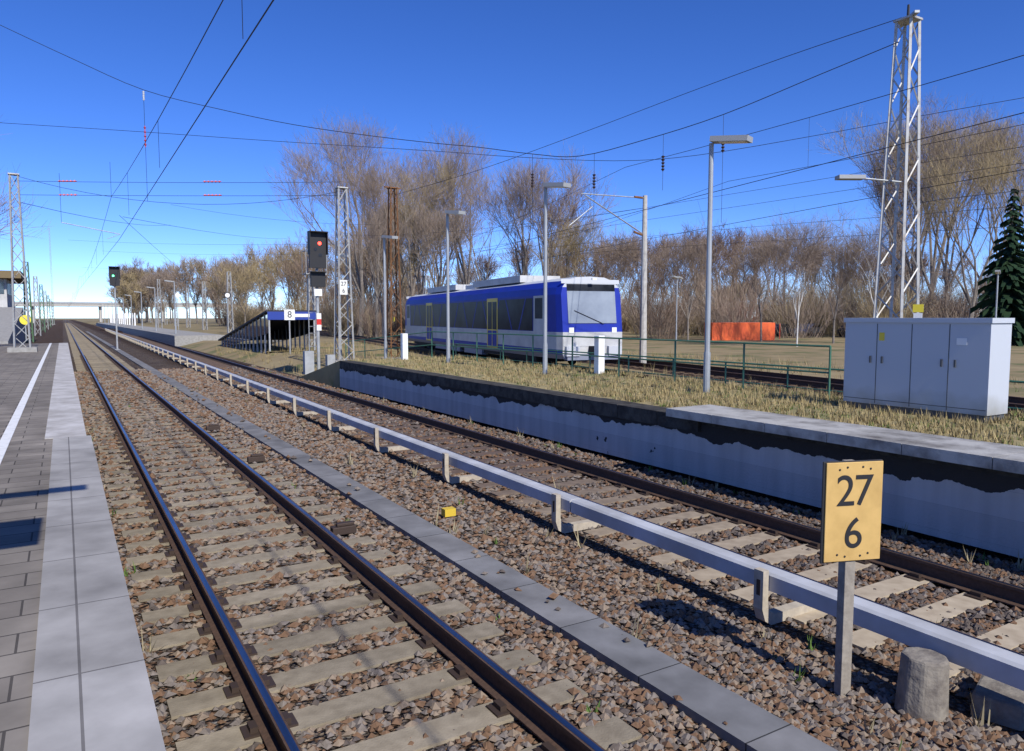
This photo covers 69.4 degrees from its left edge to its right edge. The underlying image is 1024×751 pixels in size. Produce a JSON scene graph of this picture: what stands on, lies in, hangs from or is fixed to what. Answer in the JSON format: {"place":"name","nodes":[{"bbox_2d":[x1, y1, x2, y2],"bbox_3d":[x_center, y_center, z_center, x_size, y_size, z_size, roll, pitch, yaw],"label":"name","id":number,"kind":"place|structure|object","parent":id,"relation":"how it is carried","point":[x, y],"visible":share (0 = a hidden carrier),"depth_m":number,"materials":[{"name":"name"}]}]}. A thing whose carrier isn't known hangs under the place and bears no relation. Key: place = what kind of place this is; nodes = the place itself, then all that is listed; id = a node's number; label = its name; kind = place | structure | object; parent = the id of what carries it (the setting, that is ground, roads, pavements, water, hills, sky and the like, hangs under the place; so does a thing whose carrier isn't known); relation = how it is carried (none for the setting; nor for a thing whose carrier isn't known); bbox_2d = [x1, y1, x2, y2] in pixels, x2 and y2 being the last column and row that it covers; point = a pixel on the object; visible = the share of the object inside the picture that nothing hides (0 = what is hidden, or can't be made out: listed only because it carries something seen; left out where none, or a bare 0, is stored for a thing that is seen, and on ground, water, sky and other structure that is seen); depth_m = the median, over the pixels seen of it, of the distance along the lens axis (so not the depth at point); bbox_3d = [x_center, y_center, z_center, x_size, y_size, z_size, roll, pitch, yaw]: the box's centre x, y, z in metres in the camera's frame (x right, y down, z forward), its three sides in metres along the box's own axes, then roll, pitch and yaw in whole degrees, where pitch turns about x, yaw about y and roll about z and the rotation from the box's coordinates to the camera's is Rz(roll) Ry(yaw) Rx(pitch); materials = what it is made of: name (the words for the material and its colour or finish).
{"place":"outdoors","nodes":[
{"label":"outdoors","id":0,"kind":"place"},
{"bbox_2d":[0,307,24,343],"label":"building","id":1,"kind":"structure","parent":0,"point":[6,328],"depth_m":56.97,"materials":[{"name":"concrete"}]},
{"bbox_2d":[0,270,26,306],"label":"signal box building","id":2,"kind":"structure","parent":0,"point":[5,290],"depth_m":70.73,"materials":[{"name":"brown"}]},
{"bbox_2d":[99,328,122,332],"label":"yard track","id":3,"kind":"structure","parent":0,"point":[110,329],"depth_m":145.69,"materials":[{"name":"metal"}]},
{"bbox_2d":[35,318,746,319],"bbox_3d":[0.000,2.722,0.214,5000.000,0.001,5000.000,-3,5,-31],"label":"ground","id":4,"kind":"structure","parent":0,"point":[107,318],"depth_m":1707.34,"materials":[{"name":"plant"}]},
{"bbox_2d":[0,343,58,750],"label":"platform","id":5,"kind":"structure","parent":4,"relation":"on","point":[25,465],"depth_m":5.49,"materials":[{"name":"grey concrete"}]},
{"bbox_2d":[7,173,37,352],"bbox_3d":[-21.958,-4.726,32.898,1.100,8.340,1.100,-3,5,-31],"label":"lattice mast","id":6,"kind":"object","parent":5,"relation":"on","point":[14,348],"visible":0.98,"depth_m":32.73,"materials":[{"name":"grey galvanised steel"}]},
{"bbox_2d":[1,0,1023,306],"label":"overhead wires","id":7,"kind":"object","parent":6,"relation":"attached to","point":[517,156],"visible":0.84,"depth_m":28.17,"materials":[{"name":"grey metal"}]},
{"bbox_2d":[19,315,30,339],"bbox_3d":[-32.910,-3.240,50.028,0.660,1.690,0.110,-3,5,-31],"label":"yellow round sign","id":8,"kind":"object","parent":5,"relation":"on","point":[23,320],"visible":0.78,"depth_m":49.94,"materials":[{"name":"yellow metal"}]},
{"bbox_2d":[0,343,165,750],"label":"platform edge","id":9,"kind":"object","parent":5,"relation":"on","point":[91,690],"visible":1,"depth_m":3.76,"materials":[{"name":"white paint"}]},
{"bbox_2d":[49,228,54,324],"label":"lattice mast","id":10,"kind":"object","parent":4,"relation":"on","point":[52,282],"visible":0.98,"depth_m":274.86,"materials":[{"name":"metal"}]},
{"bbox_2d":[15,301,247,322],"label":"road bridge","id":11,"kind":"structure","parent":4,"relation":"on","point":[99,305],"depth_m":360.03,"materials":[{"name":"concrete"}]},
{"bbox_2d":[96,323,224,345],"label":"platform","id":12,"kind":"structure","parent":4,"relation":"on","point":[171,337],"depth_m":81.17,"materials":[{"name":"concrete"}]},
{"bbox_2d":[110,313,135,325],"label":"white platform posts","id":13,"kind":"object","parent":12,"relation":"on","point":[122,318],"visible":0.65,"depth_m":175.37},
{"bbox_2d":[126,295,132,326],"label":"platform lamp","id":14,"kind":"object","parent":12,"relation":"on","point":[131,311],"visible":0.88,"depth_m":125.26,"materials":[{"name":"grey metal"}]},
{"bbox_2d":[134,291,142,328],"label":"platform lamp","id":15,"kind":"object","parent":12,"relation":"on","point":[141,308],"visible":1,"depth_m":109.03,"materials":[{"name":"grey metal"}]},
{"bbox_2d":[147,287,156,330],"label":"platform lamp","id":16,"kind":"object","parent":12,"relation":"on","point":[155,308],"visible":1,"depth_m":92.86,"materials":[{"name":"grey metal"}]},
{"bbox_2d":[164,280,176,333],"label":"platform lamp","id":17,"kind":"object","parent":12,"relation":"on","point":[174,305],"visible":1,"depth_m":76.68,"materials":[{"name":"grey metal"}]},
{"bbox_2d":[0,113,481,330],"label":"trees","id":18,"kind":"object","parent":4,"relation":"on","point":[247,277],"visible":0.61,"depth_m":137.25,"materials":[{"name":"brown plant"}]},
{"bbox_2d":[25,320,1023,750],"bbox_3d":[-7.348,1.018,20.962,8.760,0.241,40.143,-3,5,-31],"label":"ballast stones","id":19,"kind":"object","parent":4,"relation":"on","point":[936,735],"visible":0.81,"depth_m":7.25,"materials":[{"name":"gravel"}]},
{"bbox_2d":[23,262,33,341],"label":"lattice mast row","id":20,"kind":"object","parent":19,"relation":"on","point":[29,293],"visible":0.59,"depth_m":79.93,"materials":[{"name":"green paint"}]},
{"bbox_2d":[33,276,41,335],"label":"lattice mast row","id":21,"kind":"object","parent":19,"relation":"on","point":[34,299],"visible":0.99,"depth_m":107.18,"materials":[{"name":"metal"}]},
{"bbox_2d":[39,284,45,331],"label":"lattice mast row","id":22,"kind":"object","parent":19,"relation":"on","point":[42,307],"visible":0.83,"depth_m":134.43,"materials":[{"name":"green paint"}]},
{"bbox_2d":[43,290,48,329],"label":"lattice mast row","id":23,"kind":"object","parent":19,"relation":"on","point":[46,308],"visible":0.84,"depth_m":164.30,"materials":[{"name":"metal"}]},
{"bbox_2d":[47,295,50,326],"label":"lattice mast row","id":24,"kind":"object","parent":19,"relation":"on","point":[48,311],"visible":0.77,"depth_m":198.41,"materials":[{"name":"green paint"}]},
{"bbox_2d":[108,266,119,349],"bbox_3d":[-32.237,-5.435,60.160,0.800,6.796,0.640,-3,5,-31],"label":"railway signal","id":25,"kind":"object","parent":19,"relation":"on","point":[114,274],"visible":0.92,"depth_m":59.99,"materials":[{"name":"grey paint"}]},
{"bbox_2d":[64,323,641,750],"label":"track sleepers","id":26,"kind":"object","parent":19,"relation":"on","point":[605,734],"visible":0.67,"depth_m":6.38,"materials":[{"name":"concrete"}]},
{"bbox_2d":[206,424,356,534],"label":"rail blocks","id":27,"kind":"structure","parent":26,"relation":"on","point":[344,528],"depth_m":9.13,"materials":[{"name":"brown"}]},
{"bbox_2d":[64,320,605,750],"bbox_3d":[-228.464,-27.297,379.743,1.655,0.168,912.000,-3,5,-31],"label":"track rails","id":28,"kind":"object","parent":26,"relation":"on","point":[537,716],"visible":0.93,"depth_m":6.22,"materials":[{"name":"metal"}]},
{"bbox_2d":[441,506,455,516],"bbox_3d":[-0.851,1.863,9.918,0.160,0.170,0.120,-3,5,-31],"label":"yellow box","id":29,"kind":"object","parent":19,"relation":"on","point":[448,511],"visible":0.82,"depth_m":9.87,"materials":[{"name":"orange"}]},
{"bbox_2d":[105,329,816,624],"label":"conductor rail supports","id":30,"kind":"object","parent":19,"relation":"on","point":[766,614],"visible":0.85,"depth_m":9.29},
{"bbox_2d":[105,328,1023,690],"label":"third rail","id":31,"kind":"object","parent":30,"relation":"on","point":[989,660],"visible":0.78,"depth_m":6.77,"materials":[{"name":"grey metal"}]},
{"bbox_2d":[85,331,837,750],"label":"cable trough","id":32,"kind":"object","parent":19,"relation":"on","point":[711,705],"visible":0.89,"depth_m":6.31,"materials":[{"name":"grey concrete"}]},
{"bbox_2d":[76,366,1023,750],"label":"ballast weeds","id":33,"kind":"object","parent":19,"relation":"on","point":[456,526],"visible":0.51,"depth_m":7.88,"materials":[{"name":"beige"}]},
{"bbox_2d":[94,325,1023,677],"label":"track sleepers","id":34,"kind":"object","parent":19,"relation":"on","point":[960,603],"visible":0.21,"depth_m":8.82,"materials":[{"name":"concrete"}]},
{"bbox_2d":[94,324,1023,655],"bbox_3d":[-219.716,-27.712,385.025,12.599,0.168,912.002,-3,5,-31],"label":"track rails","id":35,"kind":"object","parent":34,"relation":"on","point":[996,590],"visible":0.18,"depth_m":9.89,"materials":[{"name":"metal"}]},
{"bbox_2d":[819,459,882,696],"bbox_3d":[2.365,1.450,5.232,0.462,1.728,0.102,-1,5,-11],"label":"kilometre sign","id":36,"kind":"object","parent":19,"relation":"on","point":[836,520],"visible":0.96,"depth_m":5.17,"materials":[{"name":"yellow metal"}]},
{"bbox_2d":[845,517,861,547],"bbox_3d":[2.383,1.097,5.160,0.130,0.217,0.005,-1,5,-11],"label":"number","id":37,"kind":"object","parent":36,"relation":"attached to","point":[849,532],"visible":1,"depth_m":5.16,"materials":[{"name":"black paint"}]},
{"bbox_2d":[837,474,873,505],"bbox_3d":[2.385,0.797,5.136,0.281,0.217,0.006,-1,5,-11],"label":"number","id":38,"kind":"object","parent":36,"relation":"attached to","point":[869,477],"visible":1,"depth_m":5.13,"materials":[{"name":"black paint"}]},
{"bbox_2d":[894,647,1023,730],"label":"concrete stump","id":39,"kind":"object","parent":19,"relation":"on","point":[922,690],"visible":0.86,"depth_m":4.95,"materials":[{"name":"grey concrete"}]},
{"bbox_2d":[299,354,1023,446],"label":"platform grass","id":40,"kind":"structure","parent":4,"relation":"on","point":[329,375],"depth_m":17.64,"materials":[{"name":"plant"}]},
{"bbox_2d":[302,230,334,374],"bbox_3d":[-8.508,-3.127,32.265,1.425,6.172,1.105,-3,5,-31],"label":"red signal","id":41,"kind":"object","parent":40,"relation":"on","point":[317,244],"visible":0.96,"depth_m":31.89,"materials":[{"name":"grey paint"}]},
{"bbox_2d":[381,235,397,358],"bbox_3d":[-5.120,-3.198,31.029,0.300,5.372,0.902,-4,6,-42],"label":"platform lamp","id":42,"kind":"object","parent":40,"relation":"on","point":[384,278],"visible":0.88,"depth_m":31.23,"materials":[{"name":"grey metal"}]},
{"bbox_2d":[444,210,465,362],"bbox_3d":[-2.012,-3.087,25.890,0.300,5.372,0.902,-4,6,-42],"label":"platform lamp","id":43,"kind":"object","parent":40,"relation":"on","point":[448,212],"visible":0.88,"depth_m":26.11,"materials":[{"name":"grey metal"}]},
{"bbox_2d":[401,333,604,373],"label":"marker posts","id":44,"kind":"object","parent":40,"relation":"on","point":[599,350],"visible":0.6,"depth_m":21.13,"materials":[{"name":"white paint"}]},
{"bbox_2d":[543,182,570,374],"bbox_3d":[1.200,-2.671,20.603,0.300,5.372,0.902,-4,6,-42],"label":"platform lamp","id":45,"kind":"object","parent":40,"relation":"on","point":[554,185],"visible":0.89,"depth_m":20.82,"materials":[{"name":"grey metal"}]},
{"bbox_2d":[703,135,752,392],"bbox_3d":[4.450,-2.259,15.362,0.894,5.372,0.300,4,6,38],"label":"platform lamp","id":46,"kind":"object","parent":40,"relation":"on","point":[730,139],"visible":0.88,"depth_m":15.52,"materials":[{"name":"grey galvanised steel"}]},
{"bbox_2d":[843,318,1014,422],"bbox_3d":[6.907,-0.160,12.480,0.670,1.620,2.500,-3,5,-31],"label":"equipment cabinet","id":47,"kind":"object","parent":40,"relation":"on","point":[955,366],"visible":0.99,"depth_m":12.04,"materials":[{"name":"grey metal"}]},
{"bbox_2d":[0,0,1023,317],"label":"sky","id":48,"kind":"structure","parent":0,"point":[527,75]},
{"bbox_2d":[103,255,990,324],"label":"bushes","id":49,"kind":"object","parent":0,"point":[151,281],"depth_m":246.74,"materials":[{"name":"brown plant"}]},
{"bbox_2d":[75,319,1023,397],"bbox_3d":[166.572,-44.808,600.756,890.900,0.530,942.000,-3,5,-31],"label":"raised yard","id":50,"kind":"structure","parent":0,"point":[762,353],"depth_m":49.16,"materials":[{"name":"beige plant"}]},
{"bbox_2d":[157,279,162,327],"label":"lattice mast","id":51,"kind":"object","parent":50,"relation":"on","point":[158,304],"visible":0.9,"depth_m":124.64,"materials":[{"name":"metal"}]},
{"bbox_2d":[164,297,167,324],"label":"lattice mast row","id":52,"kind":"object","parent":50,"relation":"on","point":[164,311],"visible":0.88,"depth_m":224.27,"materials":[{"name":"metal"}]},
{"bbox_2d":[174,293,177,325],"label":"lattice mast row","id":53,"kind":"object","parent":50,"relation":"on","point":[176,313],"visible":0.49,"depth_m":189.02,"materials":[{"name":"metal"}]},
{"bbox_2d":[186,288,190,327],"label":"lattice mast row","id":54,"kind":"object","parent":50,"relation":"on","point":[187,308],"visible":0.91,"depth_m":158.27,"materials":[{"name":"metal"}]},
{"bbox_2d":[175,292,230,332],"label":"round signs","id":55,"kind":"object","parent":50,"relation":"on","point":[227,295],"visible":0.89,"depth_m":95.28,"materials":[{"name":"white metal"}]},
{"bbox_2d":[202,282,207,329],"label":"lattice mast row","id":56,"kind":"object","parent":50,"relation":"on","point":[205,306],"visible":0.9,"depth_m":130.19,"materials":[{"name":"metal"}]},
{"bbox_2d":[226,272,233,332],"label":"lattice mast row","id":57,"kind":"object","parent":50,"relation":"on","point":[231,300],"visible":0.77,"depth_m":102.07,"materials":[{"name":"metal"}]},
{"bbox_2d":[218,310,315,353],"bbox_3d":[-18.204,-2.103,53.803,3.100,5.150,17.100,-3,5,-31],"label":"stair shelter","id":58,"kind":"object","parent":50,"relation":"on","point":[268,327],"visible":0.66,"depth_m":50.22,"materials":[{"name":"grey"}]},
{"bbox_2d":[284,309,294,352],"bbox_3d":[-13.208,-2.606,43.939,0.620,2.700,0.110,-3,5,-31],"label":"platform number sign","id":59,"kind":"object","parent":50,"relation":"on","point":[286,317],"visible":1,"depth_m":43.89,"materials":[{"name":"white metal"}]},
{"bbox_2d":[306,279,316,346],"bbox_3d":[-15.096,-4.609,55.622,0.750,5.287,0.750,-3,5,-31],"label":"signal post","id":60,"kind":"object","parent":50,"relation":"on","point":[312,297],"visible":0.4,"depth_m":55.54,"materials":[{"name":"metal"}]},
{"bbox_2d":[336,254,348,358],"bbox_3d":[-8.228,-3.264,36.172,0.300,5.372,0.902,-4,6,-42],"label":"platform lamp","id":61,"kind":"object","parent":50,"relation":"on","point":[341,255],"visible":0.38,"depth_m":36.47,"materials":[{"name":"grey metal"}]},
{"bbox_2d":[334,186,354,361],"bbox_3d":[-7.712,-4.258,33.739,1.200,8.495,1.200,-3,5,-31],"label":"lattice mast","id":62,"kind":"object","parent":50,"relation":"on","point":[337,220],"visible":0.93,"depth_m":33.64,"materials":[{"name":"metal"}]},
{"bbox_2d":[339,280,347,294],"bbox_3d":[-7.612,-3.983,33.400,0.360,0.660,0.012,-3,5,-31],"label":"kilometre sign","id":63,"kind":"object","parent":62,"relation":"attached to","point":[342,288],"visible":1,"depth_m":33.39,"materials":[{"name":"white metal"}]},
{"bbox_2d":[381,187,401,358],"bbox_3d":[-5.823,-4.670,36.387,1.100,9.000,1.100,-3,5,-31],"label":"lattice mast","id":64,"kind":"object","parent":50,"relation":"on","point":[391,244],"visible":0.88,"depth_m":36.25,"materials":[{"name":"metal"}]},
{"bbox_2d":[423,275,429,293],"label":"lattice mast","id":65,"kind":"object","parent":50,"relation":"on","point":[425,277],"visible":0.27,"depth_m":70.88,"materials":[{"name":"metal"}]},
{"bbox_2d":[315,330,751,389],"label":"grass strip","id":66,"kind":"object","parent":50,"relation":"on","point":[421,349],"depth_m":45.50,"materials":[{"name":"beige plant"}]},
{"bbox_2d":[405,275,621,364],"bbox_3d":[-1.570,-3.024,39.567,2.932,3.800,26.410,-2,5,-21],"label":"train","id":67,"kind":"object","parent":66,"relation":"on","point":[585,306],"visible":0.78,"depth_m":30.82,"materials":[{"name":"blue paint"},{"name":"white paint"},{"name":"dark glass"}]},
{"bbox_2d":[345,331,831,398],"bbox_3d":[-0.478,-0.565,25.023,0.823,1.701,24.893,-3,5,-35],"label":"green railing","id":68,"kind":"object","parent":50,"relation":"on","point":[743,366],"visible":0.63,"depth_m":19.68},
{"bbox_2d":[203,253,987,338],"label":"scrub undergrowth","id":69,"kind":"object","parent":50,"relation":"on","point":[816,309],"visible":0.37,"depth_m":80.90,"materials":[{"name":"brown plant"}]},
{"bbox_2d":[569,193,646,362],"bbox_3d":[4.157,-4.026,31.990,3.911,7.606,0.335,-2,5,-21],"label":"catenary mast","id":70,"kind":"object","parent":50,"relation":"on","point":[643,324],"visible":0.92,"depth_m":32.49,"materials":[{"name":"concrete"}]},
{"bbox_2d":[215,340,1021,394],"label":"yard grass tufts","id":71,"kind":"object","parent":50,"relation":"on","point":[372,355],"visible":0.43,"depth_m":40.21,"materials":[{"name":"beige plant"}]},
{"bbox_2d":[262,85,1023,337],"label":"bare trees","id":72,"kind":"object","parent":50,"relation":"on","point":[995,142],"visible":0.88,"depth_m":79.91,"materials":[{"name":"brown plant"}]},
{"bbox_2d":[322,147,996,346],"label":"trees","id":73,"kind":"object","parent":50,"relation":"on","point":[810,259],"visible":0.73,"depth_m":70.08,"materials":[{"name":"brown plant"}]},
{"bbox_2d":[321,327,1023,416],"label":"siding track","id":74,"kind":"structure","parent":50,"relation":"on","point":[694,370],"depth_m":26.88,"materials":[{"name":"metal"}]},
{"bbox_2d":[671,275,678,341],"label":"street lamp","id":75,"kind":"object","parent":50,"relation":"on","point":[675,277],"visible":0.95,"depth_m":66.11,"materials":[{"name":"grey metal"}]},
{"bbox_2d":[684,323,703,334],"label":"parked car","id":76,"kind":"object","parent":50,"relation":"on","point":[693,330],"visible":0.2,"depth_m":93.35,"materials":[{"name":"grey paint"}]},
{"bbox_2d":[455,343,1023,409],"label":"railway track","id":77,"kind":"structure","parent":50,"relation":"on","point":[788,366],"depth_m":21.23,"materials":[{"name":"brown metal"}]},
{"bbox_2d":[704,322,779,339],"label":"orange container","id":78,"kind":"object","parent":50,"relation":"on","point":[734,330],"visible":0.99,"depth_m":70.70,"materials":[{"name":"orange metal"}]},
{"bbox_2d":[795,324,824,335],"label":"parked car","id":79,"kind":"object","parent":50,"relation":"on","point":[810,328],"visible":0.43,"depth_m":86.99,"materials":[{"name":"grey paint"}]},
{"bbox_2d":[837,324,845,336],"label":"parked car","id":80,"kind":"object","parent":50,"relation":"on","point":[841,333],"visible":0.16,"depth_m":83.05,"materials":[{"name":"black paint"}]},
{"bbox_2d":[873,14,922,317],"bbox_3d":[10.237,-4.033,19.518,1.350,10.379,1.350,-3,5,-31],"label":"lattice mast","id":81,"kind":"object","parent":50,"relation":"on","point":[909,20],"visible":0.69,"depth_m":19.33,"materials":[{"name":"galvanised steel"},{"name":"white paint"}]},
{"bbox_2d":[835,174,901,182],"bbox_3d":[9.390,-5.159,19.443,1.698,0.192,0.280,0,5,-1],"label":"street lamp","id":82,"kind":"object","parent":81,"relation":"attached to","point":[848,177],"visible":1,"depth_m":19.30,"materials":[{"name":"grey metal"}]},
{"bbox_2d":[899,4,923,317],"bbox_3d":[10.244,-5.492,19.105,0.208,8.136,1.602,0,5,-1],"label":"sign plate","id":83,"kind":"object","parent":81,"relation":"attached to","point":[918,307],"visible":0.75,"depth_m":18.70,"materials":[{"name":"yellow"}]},
{"bbox_2d":[970,184,1023,345],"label":"spruce trees","id":84,"kind":"object","parent":50,"relation":"on","point":[1009,264],"visible":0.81,"depth_m":58.01,"materials":[{"name":"green plant"}]},
{"bbox_2d":[995,270,1000,317],"bbox_3d":[32.603,-4.391,49.814,0.300,5.338,1.090,3,5,35],"label":"street lamp","id":85,"kind":"object","parent":50,"relation":"on","point":[997,272],"visible":0.53,"depth_m":50.07,"materials":[{"name":"grey metal"}]},
{"bbox_2d":[340,361,1023,558],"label":"platform wall","id":86,"kind":"structure","parent":0,"point":[965,491],"depth_m":10.91,"materials":[{"name":"concrete"}]},
{"bbox_2d":[775,324,793,336],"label":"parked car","id":87,"kind":"object","parent":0,"point":[784,326],"visible":0.38,"depth_m":84.91,"materials":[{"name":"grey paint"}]}
]}

